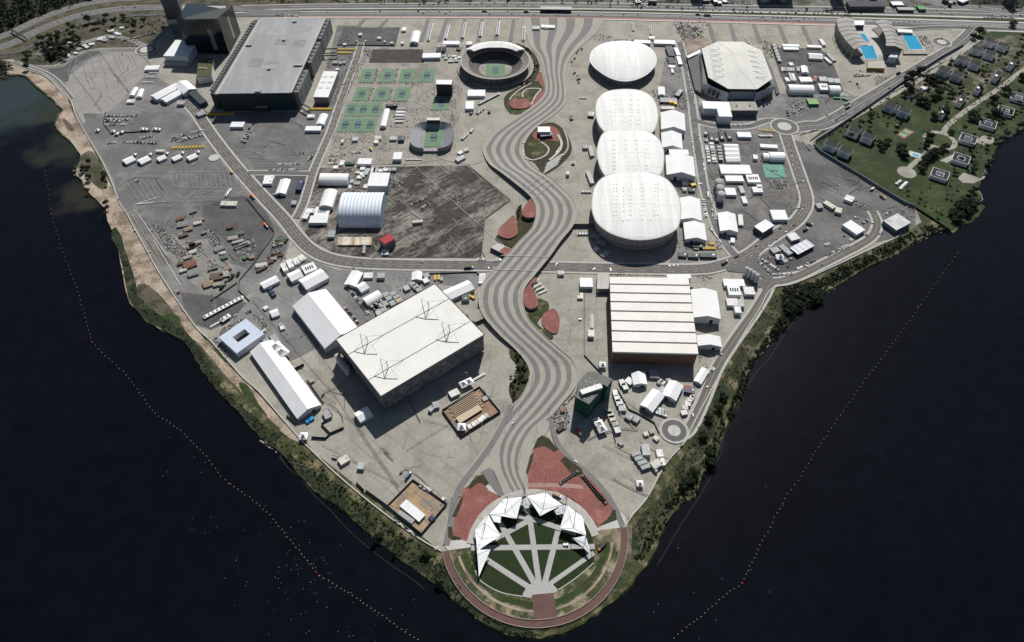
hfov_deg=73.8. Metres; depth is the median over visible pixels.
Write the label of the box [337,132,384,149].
debris pile
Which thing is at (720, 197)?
silo
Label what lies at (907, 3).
distant ground
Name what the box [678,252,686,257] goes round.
plant block
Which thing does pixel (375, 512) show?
shore scrub
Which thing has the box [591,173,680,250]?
round roofed arena
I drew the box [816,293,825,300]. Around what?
spreading tree
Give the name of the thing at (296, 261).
cabin
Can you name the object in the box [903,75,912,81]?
spreading tree
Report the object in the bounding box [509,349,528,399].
planting bed
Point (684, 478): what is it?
spreading tree
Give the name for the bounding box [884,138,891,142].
spreading tree
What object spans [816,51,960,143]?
hedge rows
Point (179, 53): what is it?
conference hall
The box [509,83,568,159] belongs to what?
garden path
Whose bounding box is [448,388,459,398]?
cabin
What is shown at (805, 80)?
hall
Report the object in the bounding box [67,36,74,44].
broadleaf tree
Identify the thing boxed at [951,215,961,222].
spreading tree
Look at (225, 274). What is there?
scrap shed
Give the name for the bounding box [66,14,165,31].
canal scrub
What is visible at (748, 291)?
hall
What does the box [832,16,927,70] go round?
pool complex
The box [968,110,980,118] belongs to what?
spreading tree
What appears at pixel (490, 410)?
yard floor
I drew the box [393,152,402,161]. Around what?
pavilion
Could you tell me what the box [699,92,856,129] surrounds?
arena apron
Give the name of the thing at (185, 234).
scrap shed
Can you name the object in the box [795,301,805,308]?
spreading tree
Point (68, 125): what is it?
dry scrub patch
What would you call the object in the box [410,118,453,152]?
court stand
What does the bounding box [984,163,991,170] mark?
broadleaf tree
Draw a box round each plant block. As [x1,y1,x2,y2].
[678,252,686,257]
[687,253,698,258]
[692,243,702,248]
[699,252,716,258]
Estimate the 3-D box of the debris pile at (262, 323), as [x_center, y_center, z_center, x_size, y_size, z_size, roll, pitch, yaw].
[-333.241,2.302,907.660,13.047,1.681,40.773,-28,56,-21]
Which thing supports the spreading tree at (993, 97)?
on the ground at (658, 486)
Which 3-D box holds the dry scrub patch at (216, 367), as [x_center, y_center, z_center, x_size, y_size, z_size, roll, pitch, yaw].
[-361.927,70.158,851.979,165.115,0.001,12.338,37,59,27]
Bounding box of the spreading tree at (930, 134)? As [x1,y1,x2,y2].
[924,130,935,138]
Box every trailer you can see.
[155,150,165,152]
[413,219,422,224]
[455,155,465,162]
[738,186,744,193]
[740,196,747,204]
[759,144,777,149]
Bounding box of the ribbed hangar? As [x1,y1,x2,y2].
[337,192,386,227]
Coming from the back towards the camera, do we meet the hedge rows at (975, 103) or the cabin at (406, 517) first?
the hedge rows at (975, 103)
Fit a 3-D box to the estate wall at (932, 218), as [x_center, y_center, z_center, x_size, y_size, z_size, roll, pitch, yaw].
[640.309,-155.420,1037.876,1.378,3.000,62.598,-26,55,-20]
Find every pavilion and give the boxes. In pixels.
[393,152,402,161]
[538,127,552,136]
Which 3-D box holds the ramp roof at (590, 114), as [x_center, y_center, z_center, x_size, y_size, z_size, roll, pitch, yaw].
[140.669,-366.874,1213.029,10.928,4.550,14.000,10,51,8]
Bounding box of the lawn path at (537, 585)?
[471,506,594,597]
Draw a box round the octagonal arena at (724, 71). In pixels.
[686,41,778,101]
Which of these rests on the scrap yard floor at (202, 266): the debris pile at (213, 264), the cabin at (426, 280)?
the debris pile at (213, 264)
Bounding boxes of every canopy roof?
[666,274,690,280]
[789,239,814,256]
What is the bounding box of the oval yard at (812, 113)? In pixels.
[785,98,845,121]
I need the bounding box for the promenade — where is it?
[479,17,601,493]
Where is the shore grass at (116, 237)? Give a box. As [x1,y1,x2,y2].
[111,227,539,635]
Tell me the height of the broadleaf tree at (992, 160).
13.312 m
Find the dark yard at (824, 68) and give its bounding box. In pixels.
[771,47,842,94]
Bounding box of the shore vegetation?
[0,61,10,76]
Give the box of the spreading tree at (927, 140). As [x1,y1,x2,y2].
[925,137,931,143]
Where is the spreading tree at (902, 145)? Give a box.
[896,142,907,148]
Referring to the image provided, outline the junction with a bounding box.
[721,252,766,288]
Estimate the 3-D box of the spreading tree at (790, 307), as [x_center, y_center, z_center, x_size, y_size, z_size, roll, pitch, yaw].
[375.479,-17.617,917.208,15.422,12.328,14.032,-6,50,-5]
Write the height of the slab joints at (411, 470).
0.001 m
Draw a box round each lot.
[30,48,289,329]
[66,52,148,123]
[83,112,288,273]
[181,292,245,328]
[202,196,273,258]
[255,175,305,214]
[299,165,509,256]
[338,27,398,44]
[759,140,915,273]
[760,241,820,272]
[924,4,1023,10]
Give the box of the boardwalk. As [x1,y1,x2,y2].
[442,527,627,628]
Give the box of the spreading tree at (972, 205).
[968,201,977,208]
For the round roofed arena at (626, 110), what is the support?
on the plaza at (459, 454)
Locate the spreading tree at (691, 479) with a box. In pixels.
[686,475,695,484]
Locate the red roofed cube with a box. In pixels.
[379,234,395,248]
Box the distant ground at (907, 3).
[23,0,971,23]
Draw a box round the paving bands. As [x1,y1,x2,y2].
[355,19,811,42]
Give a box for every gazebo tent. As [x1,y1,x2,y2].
[271,341,282,350]
[276,346,290,356]
[299,432,308,440]
[457,423,465,430]
[459,380,467,387]
[465,377,474,387]
[593,419,604,428]
[595,424,607,435]
[599,362,605,368]
[636,480,643,486]
[774,254,784,261]
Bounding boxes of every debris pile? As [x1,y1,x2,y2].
[153,223,185,256]
[163,241,196,261]
[185,239,203,252]
[194,246,203,255]
[205,228,227,254]
[208,259,215,269]
[208,337,227,357]
[211,242,223,256]
[220,316,245,335]
[233,235,256,253]
[233,248,256,259]
[252,314,268,332]
[260,249,285,273]
[269,234,287,252]
[324,56,353,115]
[333,138,400,158]
[334,67,354,103]
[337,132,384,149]
[349,168,398,187]
[351,49,368,72]
[363,49,371,57]
[387,101,407,127]
[392,174,407,188]
[427,109,453,119]
[450,86,454,125]
[478,388,493,404]
[551,407,569,429]
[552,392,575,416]
[653,90,689,105]
[674,21,706,37]
[677,24,702,38]
[678,240,721,250]
[699,0,752,4]
[761,40,771,57]
[767,179,787,189]
[789,95,813,112]
[819,96,831,104]
[853,200,866,210]
[873,75,891,85]
[890,5,947,12]
[898,206,915,220]
[916,35,934,50]
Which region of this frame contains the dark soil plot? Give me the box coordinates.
[369,49,423,62]
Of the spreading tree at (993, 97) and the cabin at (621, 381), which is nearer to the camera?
the cabin at (621, 381)
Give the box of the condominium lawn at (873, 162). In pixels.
[810,31,1023,229]
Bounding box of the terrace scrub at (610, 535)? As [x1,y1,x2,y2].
[450,528,619,618]
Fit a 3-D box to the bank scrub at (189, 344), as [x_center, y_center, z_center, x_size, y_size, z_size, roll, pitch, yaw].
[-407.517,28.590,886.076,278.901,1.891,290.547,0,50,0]
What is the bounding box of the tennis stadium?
[457,41,533,89]
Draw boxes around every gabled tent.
[122,156,136,165]
[129,87,138,96]
[136,88,144,98]
[137,156,151,165]
[150,83,176,102]
[156,155,167,162]
[160,90,182,104]
[172,154,182,162]
[176,80,197,96]
[186,153,198,161]
[250,340,320,420]
[260,275,279,290]
[270,309,279,318]
[275,178,290,195]
[287,269,303,283]
[292,289,356,352]
[299,268,329,291]
[344,270,363,288]
[354,406,372,423]
[356,281,369,293]
[411,271,422,281]
[443,280,474,300]
[631,371,646,386]
[639,388,664,414]
[658,86,664,96]
[660,110,685,135]
[660,130,682,151]
[663,380,683,402]
[664,153,694,181]
[680,196,701,223]
[682,221,706,243]
[690,288,720,323]
[693,367,708,385]
[696,334,721,349]
[717,211,737,235]
[723,144,738,148]
[723,148,739,152]
[724,153,739,156]
[725,157,740,163]
[800,65,808,74]
[807,53,822,60]
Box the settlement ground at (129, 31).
[13,17,169,64]
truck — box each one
[552,492,561,498]
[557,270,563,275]
[598,541,606,550]
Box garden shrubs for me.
[861,51,1023,154]
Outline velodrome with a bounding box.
[590,41,656,85]
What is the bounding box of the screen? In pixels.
[385,104,397,108]
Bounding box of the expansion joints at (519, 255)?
[499,175,549,270]
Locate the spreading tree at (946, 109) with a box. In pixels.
[939,106,949,114]
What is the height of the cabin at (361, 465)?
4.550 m
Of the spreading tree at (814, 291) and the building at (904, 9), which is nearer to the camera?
the spreading tree at (814, 291)
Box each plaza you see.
[3,8,994,551]
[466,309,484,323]
[574,208,593,226]
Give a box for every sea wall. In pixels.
[20,63,441,551]
[624,232,901,526]
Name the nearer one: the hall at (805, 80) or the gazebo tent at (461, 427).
the gazebo tent at (461, 427)
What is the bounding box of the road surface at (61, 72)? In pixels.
[48,51,100,81]
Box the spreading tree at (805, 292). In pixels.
[801,289,810,296]
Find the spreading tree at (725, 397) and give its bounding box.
[720,391,728,399]
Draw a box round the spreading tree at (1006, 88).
[1000,85,1010,92]
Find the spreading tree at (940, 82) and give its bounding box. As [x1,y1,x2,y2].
[933,77,944,85]
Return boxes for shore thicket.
[635,418,724,558]
[726,283,799,417]
[789,235,906,300]
[904,224,946,240]
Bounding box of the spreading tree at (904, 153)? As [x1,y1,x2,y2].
[900,149,909,157]
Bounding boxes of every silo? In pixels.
[334,353,340,363]
[337,357,342,367]
[340,360,345,371]
[343,364,350,375]
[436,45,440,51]
[714,178,722,189]
[715,184,723,195]
[716,191,724,202]
[742,266,748,276]
[746,268,752,278]
[750,271,756,280]
[753,273,759,282]
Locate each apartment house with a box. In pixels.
[822,139,853,159]
[845,126,875,144]
[882,101,911,118]
[935,66,963,82]
[953,55,981,70]
[969,45,996,60]
[981,37,1009,52]
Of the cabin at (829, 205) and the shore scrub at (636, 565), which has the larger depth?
the cabin at (829, 205)
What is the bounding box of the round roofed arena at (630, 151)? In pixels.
[597,131,663,178]
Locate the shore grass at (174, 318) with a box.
[162,313,180,325]
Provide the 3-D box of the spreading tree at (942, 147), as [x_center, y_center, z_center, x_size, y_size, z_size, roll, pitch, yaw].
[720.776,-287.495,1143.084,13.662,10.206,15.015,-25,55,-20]
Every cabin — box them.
[126,99,135,103]
[220,201,226,206]
[225,201,237,206]
[262,178,273,185]
[264,175,274,178]
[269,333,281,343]
[291,200,296,205]
[292,257,300,265]
[297,254,305,262]
[302,212,309,219]
[305,208,314,213]
[307,114,314,118]
[322,410,331,419]
[327,230,335,238]
[337,454,349,466]
[352,137,358,141]
[357,462,365,470]
[363,272,373,279]
[364,168,370,175]
[373,303,383,310]
[377,273,385,279]
[381,300,388,306]
[385,295,392,301]
[389,136,396,140]
[389,291,396,297]
[389,300,396,307]
[395,297,402,303]
[398,136,404,141]
[398,510,414,523]
[403,285,410,291]
[415,286,422,292]
[422,272,429,277]
[422,277,429,284]
[432,401,439,409]
[443,41,459,46]
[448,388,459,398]
[462,293,468,301]
[466,41,471,46]
[532,26,539,29]
[541,25,554,28]
[588,330,593,338]
[600,250,609,257]
[607,411,613,419]
[609,415,615,423]
[611,420,618,428]
[612,390,617,397]
[613,425,620,434]
[614,395,620,402]
[616,399,622,406]
[618,379,625,386]
[618,404,625,411]
[622,383,628,390]
[624,376,632,386]
[624,412,633,421]
[630,450,640,457]
[632,415,640,423]
[634,454,643,462]
[637,459,647,466]
[640,444,650,457]
[640,463,650,470]
[649,369,658,378]
[650,458,662,470]
[655,449,663,457]
[658,385,664,392]
[659,458,664,466]
[660,97,676,103]
[660,106,674,110]
[673,47,680,55]
[674,89,682,97]
[676,56,682,65]
[684,385,694,394]
[725,298,738,307]
[730,237,734,243]
[733,306,741,315]
[737,214,742,226]
[737,299,744,308]
[751,187,762,193]
[752,155,757,160]
[769,246,780,254]
[778,244,792,255]
[782,44,799,47]
[783,47,798,50]
[785,232,799,242]
[788,72,792,81]
[806,45,821,48]
[814,203,823,209]
[818,39,825,46]
[822,200,835,210]
[823,57,831,64]
[826,53,835,61]
[834,207,841,214]
[843,194,854,203]
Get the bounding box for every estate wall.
[814,43,963,207]
[915,207,950,231]
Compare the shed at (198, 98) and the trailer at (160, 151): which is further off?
the shed at (198, 98)
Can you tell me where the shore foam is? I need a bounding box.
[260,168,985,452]
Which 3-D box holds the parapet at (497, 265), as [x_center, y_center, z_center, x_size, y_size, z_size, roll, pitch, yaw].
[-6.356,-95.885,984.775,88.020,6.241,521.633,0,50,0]
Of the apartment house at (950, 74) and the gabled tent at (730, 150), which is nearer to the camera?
the gabled tent at (730, 150)
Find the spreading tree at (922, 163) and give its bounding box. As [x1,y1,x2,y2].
[917,161,925,165]
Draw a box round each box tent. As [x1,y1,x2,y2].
[144,65,160,71]
[176,101,185,106]
[196,110,206,117]
[230,122,245,128]
[280,262,288,273]
[286,259,294,269]
[305,126,321,132]
[465,101,473,110]
[579,278,592,289]
[668,149,688,154]
[736,132,751,138]
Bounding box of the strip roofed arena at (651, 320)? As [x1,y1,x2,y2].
[596,273,697,364]
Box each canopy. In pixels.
[0,0,78,30]
[0,61,13,74]
[474,515,500,549]
[475,544,490,574]
[488,495,521,518]
[490,515,500,525]
[520,488,530,507]
[527,490,562,515]
[554,495,567,517]
[560,504,586,537]
[573,527,591,557]
[978,0,1023,11]
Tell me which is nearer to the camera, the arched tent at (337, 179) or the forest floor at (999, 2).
the arched tent at (337, 179)
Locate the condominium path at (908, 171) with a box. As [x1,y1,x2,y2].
[808,39,1023,177]
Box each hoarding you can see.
[311,433,330,438]
[321,408,343,433]
[366,490,386,505]
[387,479,446,534]
[442,386,500,436]
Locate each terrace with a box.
[452,483,498,540]
[490,243,510,254]
[498,215,517,238]
[500,247,510,256]
[509,98,529,108]
[522,199,535,219]
[523,277,538,310]
[527,446,611,527]
[530,72,544,106]
[533,126,560,140]
[542,309,559,333]
[634,40,650,45]
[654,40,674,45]
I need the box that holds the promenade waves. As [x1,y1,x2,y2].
[443,17,624,544]
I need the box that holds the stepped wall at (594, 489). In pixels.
[559,469,607,504]
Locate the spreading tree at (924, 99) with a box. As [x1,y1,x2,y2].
[916,95,928,102]
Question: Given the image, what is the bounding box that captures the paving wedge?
[479,468,503,496]
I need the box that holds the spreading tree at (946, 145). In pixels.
[942,142,950,147]
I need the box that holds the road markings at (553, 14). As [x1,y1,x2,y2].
[1,0,1023,426]
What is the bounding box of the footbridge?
[10,29,26,40]
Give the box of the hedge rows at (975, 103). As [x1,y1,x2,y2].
[947,76,1018,127]
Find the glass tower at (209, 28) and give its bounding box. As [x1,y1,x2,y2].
[176,3,240,53]
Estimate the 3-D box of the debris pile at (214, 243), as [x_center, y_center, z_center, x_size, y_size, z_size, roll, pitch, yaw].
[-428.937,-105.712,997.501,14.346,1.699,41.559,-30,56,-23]
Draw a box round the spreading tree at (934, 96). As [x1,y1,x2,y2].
[928,93,938,99]
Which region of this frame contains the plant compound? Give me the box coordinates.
[667,56,675,64]
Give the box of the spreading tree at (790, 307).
[787,303,797,311]
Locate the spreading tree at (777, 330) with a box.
[770,327,779,333]
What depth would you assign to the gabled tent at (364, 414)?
809.99 m
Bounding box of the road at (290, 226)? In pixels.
[0,0,1023,440]
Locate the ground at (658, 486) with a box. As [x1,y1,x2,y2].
[0,60,1023,641]
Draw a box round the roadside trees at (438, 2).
[281,0,678,3]
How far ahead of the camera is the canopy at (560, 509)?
729.62 m
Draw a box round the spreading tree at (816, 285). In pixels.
[812,282,821,288]
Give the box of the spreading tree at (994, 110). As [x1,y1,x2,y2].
[991,108,1001,113]
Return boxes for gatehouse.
[919,86,927,90]
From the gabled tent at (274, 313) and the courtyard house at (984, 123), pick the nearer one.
the gabled tent at (274, 313)
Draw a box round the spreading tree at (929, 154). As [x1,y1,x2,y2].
[923,151,934,158]
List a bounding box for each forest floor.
[0,0,91,33]
[971,0,1023,5]
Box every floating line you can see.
[280,458,423,588]
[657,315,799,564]
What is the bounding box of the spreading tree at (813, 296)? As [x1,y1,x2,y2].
[808,293,818,300]
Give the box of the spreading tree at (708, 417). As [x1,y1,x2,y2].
[704,413,714,423]
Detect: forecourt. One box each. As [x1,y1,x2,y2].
[202,26,360,128]
[445,484,625,549]
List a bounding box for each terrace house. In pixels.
[936,106,945,120]
[954,94,966,107]
[972,82,983,95]
[990,70,1001,83]
[1005,59,1016,70]
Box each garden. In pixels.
[495,206,534,247]
[507,85,542,113]
[523,298,552,338]
[524,122,571,173]
[525,80,544,90]
[528,138,546,155]
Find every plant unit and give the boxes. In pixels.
[682,181,688,185]
[688,188,694,192]
[689,182,696,186]
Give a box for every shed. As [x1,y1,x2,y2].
[176,216,183,221]
[177,220,188,228]
[179,232,187,238]
[179,268,187,273]
[183,226,192,231]
[183,254,192,259]
[183,259,196,269]
[187,269,198,277]
[188,90,207,107]
[193,220,201,225]
[202,279,213,288]
[207,266,217,271]
[209,272,223,280]
[214,245,224,252]
[219,270,228,277]
[226,224,232,229]
[227,235,237,240]
[232,239,243,244]
[234,241,249,250]
[236,231,243,235]
[255,262,267,268]
[256,265,266,272]
[266,259,273,264]
[271,252,282,256]
[275,237,288,241]
[295,180,304,191]
[400,499,424,521]
[456,405,481,422]
[556,425,563,431]
[648,0,656,4]
[702,0,709,3]
[753,219,774,235]
[760,0,768,4]
[777,0,786,4]
[881,213,910,233]
[957,0,968,4]
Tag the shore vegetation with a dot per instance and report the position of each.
(4, 75)
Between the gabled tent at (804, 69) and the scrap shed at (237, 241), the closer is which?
the scrap shed at (237, 241)
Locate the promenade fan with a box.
[451,419,549,497]
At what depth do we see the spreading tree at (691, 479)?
756.22 m
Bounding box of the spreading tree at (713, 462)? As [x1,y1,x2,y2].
[708,457,717,466]
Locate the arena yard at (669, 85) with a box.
[660,44,704,262]
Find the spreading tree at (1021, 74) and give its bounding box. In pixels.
[1018,72,1023,79]
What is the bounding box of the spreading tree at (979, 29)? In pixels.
[975,26,986,34]
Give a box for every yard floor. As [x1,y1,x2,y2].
[154,232,238,295]
[389,481,445,533]
[444,389,498,434]
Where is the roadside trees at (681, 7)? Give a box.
[609,3,747,9]
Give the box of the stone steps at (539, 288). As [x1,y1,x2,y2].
[532,278,547,293]
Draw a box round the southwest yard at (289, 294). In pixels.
[229,258,487,360]
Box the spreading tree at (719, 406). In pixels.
[713,403,723,411]
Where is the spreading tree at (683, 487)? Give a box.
[678,481,686,489]
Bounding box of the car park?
[214,121,325,170]
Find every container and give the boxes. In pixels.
[339,160,344,165]
[345,162,354,165]
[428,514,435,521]
[614,39,633,40]
[656,378,662,385]
[680,410,687,415]
[681,405,687,410]
[707,131,713,141]
[713,132,718,142]
[718,130,724,140]
[724,130,732,140]
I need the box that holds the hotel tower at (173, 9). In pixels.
[160,0,183,33]
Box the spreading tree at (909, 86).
[904,82,915,89]
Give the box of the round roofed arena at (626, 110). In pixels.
[595,89,657,136]
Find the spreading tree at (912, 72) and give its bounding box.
[905,70,916,75]
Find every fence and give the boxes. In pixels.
[103,111,149,133]
[210,282,236,300]
[238,233,273,300]
[332,53,360,138]
[337,27,399,45]
[429,271,478,274]
[584,292,602,374]
[617,388,658,432]
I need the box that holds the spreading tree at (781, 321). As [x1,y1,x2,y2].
[777,316,788,325]
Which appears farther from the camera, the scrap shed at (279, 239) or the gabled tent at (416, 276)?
the scrap shed at (279, 239)
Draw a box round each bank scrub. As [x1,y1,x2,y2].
[130,263,281,441]
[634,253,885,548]
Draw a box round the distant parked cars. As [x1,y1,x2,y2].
[57,3,1022,160]
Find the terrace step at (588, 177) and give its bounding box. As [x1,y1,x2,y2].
[585,171,591,185]
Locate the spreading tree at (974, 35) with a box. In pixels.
[970,33,977,38]
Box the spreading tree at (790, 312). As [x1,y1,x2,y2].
[785,308,794,314]
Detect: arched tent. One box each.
[315,113,328,126]
[319,173,349,185]
[319,188,337,210]
[362,290,382,306]
[380,108,389,128]
[410,30,420,44]
[761,153,769,160]
[768,152,785,162]
[786,84,814,95]
[827,85,840,95]
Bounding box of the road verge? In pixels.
[0,0,336,59]
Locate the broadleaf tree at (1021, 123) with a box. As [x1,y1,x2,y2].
[1016,121,1023,128]
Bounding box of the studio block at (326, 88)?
[313,71,338,103]
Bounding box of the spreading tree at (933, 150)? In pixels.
[928,148,939,156]
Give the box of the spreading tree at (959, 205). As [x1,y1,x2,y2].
[953,202,965,211]
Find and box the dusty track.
[528,483,582,488]
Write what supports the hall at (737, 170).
on the eastern yard at (757, 208)
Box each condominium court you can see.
[940,154,952,162]
[958,173,986,182]
[976,135,993,144]
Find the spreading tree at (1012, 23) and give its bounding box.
[1008,20,1017,26]
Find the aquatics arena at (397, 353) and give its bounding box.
[336,283,484,409]
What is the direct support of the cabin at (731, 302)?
on the plaza at (459, 454)
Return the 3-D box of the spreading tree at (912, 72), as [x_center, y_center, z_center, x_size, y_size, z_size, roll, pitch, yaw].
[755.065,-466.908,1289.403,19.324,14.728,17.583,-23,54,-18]
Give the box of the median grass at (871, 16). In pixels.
[234,9,1023,21]
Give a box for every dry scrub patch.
[63,118,72,130]
[80,151,106,189]
[137,283,183,327]
[194,340,244,396]
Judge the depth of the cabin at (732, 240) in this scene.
1003.83 m
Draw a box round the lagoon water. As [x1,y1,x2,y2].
[0,76,1023,641]
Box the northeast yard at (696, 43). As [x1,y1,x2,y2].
[680,36,710,52]
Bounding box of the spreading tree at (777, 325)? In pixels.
[774,321,782,328]
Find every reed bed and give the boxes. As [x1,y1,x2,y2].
[118,248,280,444]
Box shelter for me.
[806,98,818,105]
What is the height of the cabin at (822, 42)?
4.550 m
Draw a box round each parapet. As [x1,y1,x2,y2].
[479,147,536,408]
[523,153,576,412]
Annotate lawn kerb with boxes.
[475,562,593,596]
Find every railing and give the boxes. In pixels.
[442,530,627,627]
[449,534,620,619]
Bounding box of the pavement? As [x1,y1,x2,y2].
[1,0,1023,443]
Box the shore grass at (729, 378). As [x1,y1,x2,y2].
[631,242,908,559]
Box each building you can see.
[219,319,265,356]
[573,371,612,418]
[665,46,674,57]
[841,220,864,236]
[845,1,885,10]
[889,1,903,7]
[896,7,913,11]
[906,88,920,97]
[916,6,925,11]
[1002,0,1016,6]
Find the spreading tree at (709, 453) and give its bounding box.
[705,450,715,457]
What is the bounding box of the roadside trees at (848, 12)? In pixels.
[792,8,861,13]
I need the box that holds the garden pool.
[909,150,920,158]
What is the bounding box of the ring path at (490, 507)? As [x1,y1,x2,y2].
[467,489,598,543]
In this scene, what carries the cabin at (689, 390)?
on the plaza at (459, 454)
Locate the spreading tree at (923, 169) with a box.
[918,166,927,172]
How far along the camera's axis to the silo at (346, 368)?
846.90 m
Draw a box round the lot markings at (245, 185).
[67,53,800,498]
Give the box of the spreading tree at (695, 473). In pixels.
[691,469,700,478]
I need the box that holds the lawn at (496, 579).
[470,496,594,595]
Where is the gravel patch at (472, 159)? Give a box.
[443,154,481,163]
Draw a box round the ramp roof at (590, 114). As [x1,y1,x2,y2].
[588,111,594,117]
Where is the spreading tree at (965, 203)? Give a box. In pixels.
[955,199,969,208]
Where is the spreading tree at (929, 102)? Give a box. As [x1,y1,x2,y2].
[925,100,931,105]
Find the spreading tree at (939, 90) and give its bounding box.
[934,87,945,94]
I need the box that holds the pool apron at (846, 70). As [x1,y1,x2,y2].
[829,30,962,96]
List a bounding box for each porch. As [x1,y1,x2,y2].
[255,106,268,111]
[590,232,600,239]
[596,238,606,245]
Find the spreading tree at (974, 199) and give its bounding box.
[967,197,979,204]
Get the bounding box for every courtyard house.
[929,167,949,182]
[950,152,970,166]
[957,132,977,145]
[978,118,997,131]
[997,105,1014,117]
[1009,91,1023,104]
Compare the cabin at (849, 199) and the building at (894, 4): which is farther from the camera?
the building at (894, 4)
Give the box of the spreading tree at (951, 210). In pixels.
[947,207,956,214]
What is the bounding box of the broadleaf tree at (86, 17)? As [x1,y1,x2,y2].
[83,13,89,21]
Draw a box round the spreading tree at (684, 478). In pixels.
[681,476,689,484]
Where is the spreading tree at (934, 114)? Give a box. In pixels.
[930,110,940,118]
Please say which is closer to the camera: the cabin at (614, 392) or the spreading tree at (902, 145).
the cabin at (614, 392)
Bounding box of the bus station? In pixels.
[541,6,571,11]
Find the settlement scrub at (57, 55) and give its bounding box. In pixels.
[36,39,89,62]
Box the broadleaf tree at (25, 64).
[22,62,28,68]
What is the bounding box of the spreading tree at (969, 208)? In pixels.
[962,204,972,211]
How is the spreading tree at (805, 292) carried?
on the ground at (658, 486)
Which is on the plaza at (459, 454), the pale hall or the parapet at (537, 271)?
the pale hall
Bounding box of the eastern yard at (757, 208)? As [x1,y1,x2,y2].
[704,127,798,251]
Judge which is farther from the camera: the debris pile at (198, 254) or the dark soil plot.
the dark soil plot
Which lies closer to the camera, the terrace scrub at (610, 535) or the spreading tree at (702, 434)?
the terrace scrub at (610, 535)
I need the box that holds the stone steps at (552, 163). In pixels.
[544,154,562,172]
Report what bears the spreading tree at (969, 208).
on the ground at (658, 486)
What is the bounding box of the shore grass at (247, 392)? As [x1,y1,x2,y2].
[239,382,266,415]
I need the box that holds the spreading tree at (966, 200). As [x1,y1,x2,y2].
[961,195,971,202]
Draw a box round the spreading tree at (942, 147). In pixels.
[939,145,945,152]
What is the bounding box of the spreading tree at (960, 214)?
[952,209,966,218]
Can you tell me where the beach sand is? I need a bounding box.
[5,62,312,449]
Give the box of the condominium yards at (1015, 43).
[905,32,1023,120]
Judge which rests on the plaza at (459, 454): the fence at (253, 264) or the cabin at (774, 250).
the fence at (253, 264)
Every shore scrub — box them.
[211,369,280,433]
[275,435,444,568]
[543,222,942,636]
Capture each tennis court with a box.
[337,118,353,131]
[344,103,358,115]
[350,118,365,131]
[352,87,370,100]
[356,103,370,115]
[359,69,376,81]
[362,118,377,131]
[368,103,382,115]
[372,87,390,100]
[378,69,395,81]
[392,87,410,100]
[398,69,415,81]
[418,69,435,81]
[424,130,443,146]
[432,97,450,109]
[762,164,785,177]
[895,128,913,138]
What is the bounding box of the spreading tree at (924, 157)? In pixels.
[921,154,930,161]
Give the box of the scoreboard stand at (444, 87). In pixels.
[436,80,452,95]
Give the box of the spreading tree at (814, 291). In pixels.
[810,288,819,295]
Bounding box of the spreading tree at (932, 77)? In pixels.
[928,73,937,81]
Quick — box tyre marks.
[90,67,895,496]
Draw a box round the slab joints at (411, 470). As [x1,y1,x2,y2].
[338,418,481,522]
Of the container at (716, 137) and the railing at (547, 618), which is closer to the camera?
the railing at (547, 618)
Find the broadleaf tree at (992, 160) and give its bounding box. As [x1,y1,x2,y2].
[987,158,995,163]
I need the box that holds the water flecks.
[192,518,750,636]
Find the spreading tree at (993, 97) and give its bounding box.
[989,94,998,101]
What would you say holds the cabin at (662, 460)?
on the plaza at (459, 454)
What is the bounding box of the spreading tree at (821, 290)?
[817,288,824,293]
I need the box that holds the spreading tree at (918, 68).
[916,65,926,72]
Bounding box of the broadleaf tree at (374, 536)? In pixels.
[371,532,377,538]
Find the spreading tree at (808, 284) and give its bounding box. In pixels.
[805,282,812,288]
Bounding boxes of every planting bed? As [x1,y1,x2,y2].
[448,527,460,539]
[452,496,463,516]
[468,474,488,488]
[504,43,539,112]
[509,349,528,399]
[526,452,533,471]
[533,435,557,451]
[560,457,582,476]
[583,479,603,501]
[599,510,616,525]
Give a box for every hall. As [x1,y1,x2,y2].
[163,40,197,65]
[209,17,332,110]
[301,262,317,275]
[309,216,328,224]
[314,207,330,215]
[357,158,372,165]
[367,172,390,192]
[422,53,440,59]
[467,90,484,97]
[700,101,730,115]
[715,109,731,123]
[718,164,751,175]
[722,279,744,287]
[724,175,743,182]
[724,188,736,196]
[726,285,740,297]
[729,102,758,116]
[742,287,754,296]
[745,174,760,183]
[769,210,788,221]
[798,77,812,83]
[817,76,827,82]
[817,83,828,91]
[827,78,834,83]
[834,78,839,84]
[896,29,912,34]
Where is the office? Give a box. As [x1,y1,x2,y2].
[196,58,214,83]
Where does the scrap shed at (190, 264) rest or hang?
on the scrap yard floor at (202, 266)
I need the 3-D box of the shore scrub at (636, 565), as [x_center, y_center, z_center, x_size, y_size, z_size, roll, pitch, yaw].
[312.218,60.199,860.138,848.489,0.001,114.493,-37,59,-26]
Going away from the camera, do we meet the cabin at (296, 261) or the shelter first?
the cabin at (296, 261)
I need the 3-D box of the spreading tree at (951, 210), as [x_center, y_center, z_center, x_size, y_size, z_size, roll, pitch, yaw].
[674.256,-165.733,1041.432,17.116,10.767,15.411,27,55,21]
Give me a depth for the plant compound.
1326.36 m
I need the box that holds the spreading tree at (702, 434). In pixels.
[698,430,708,438]
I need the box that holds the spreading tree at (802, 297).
[798,294,805,300]

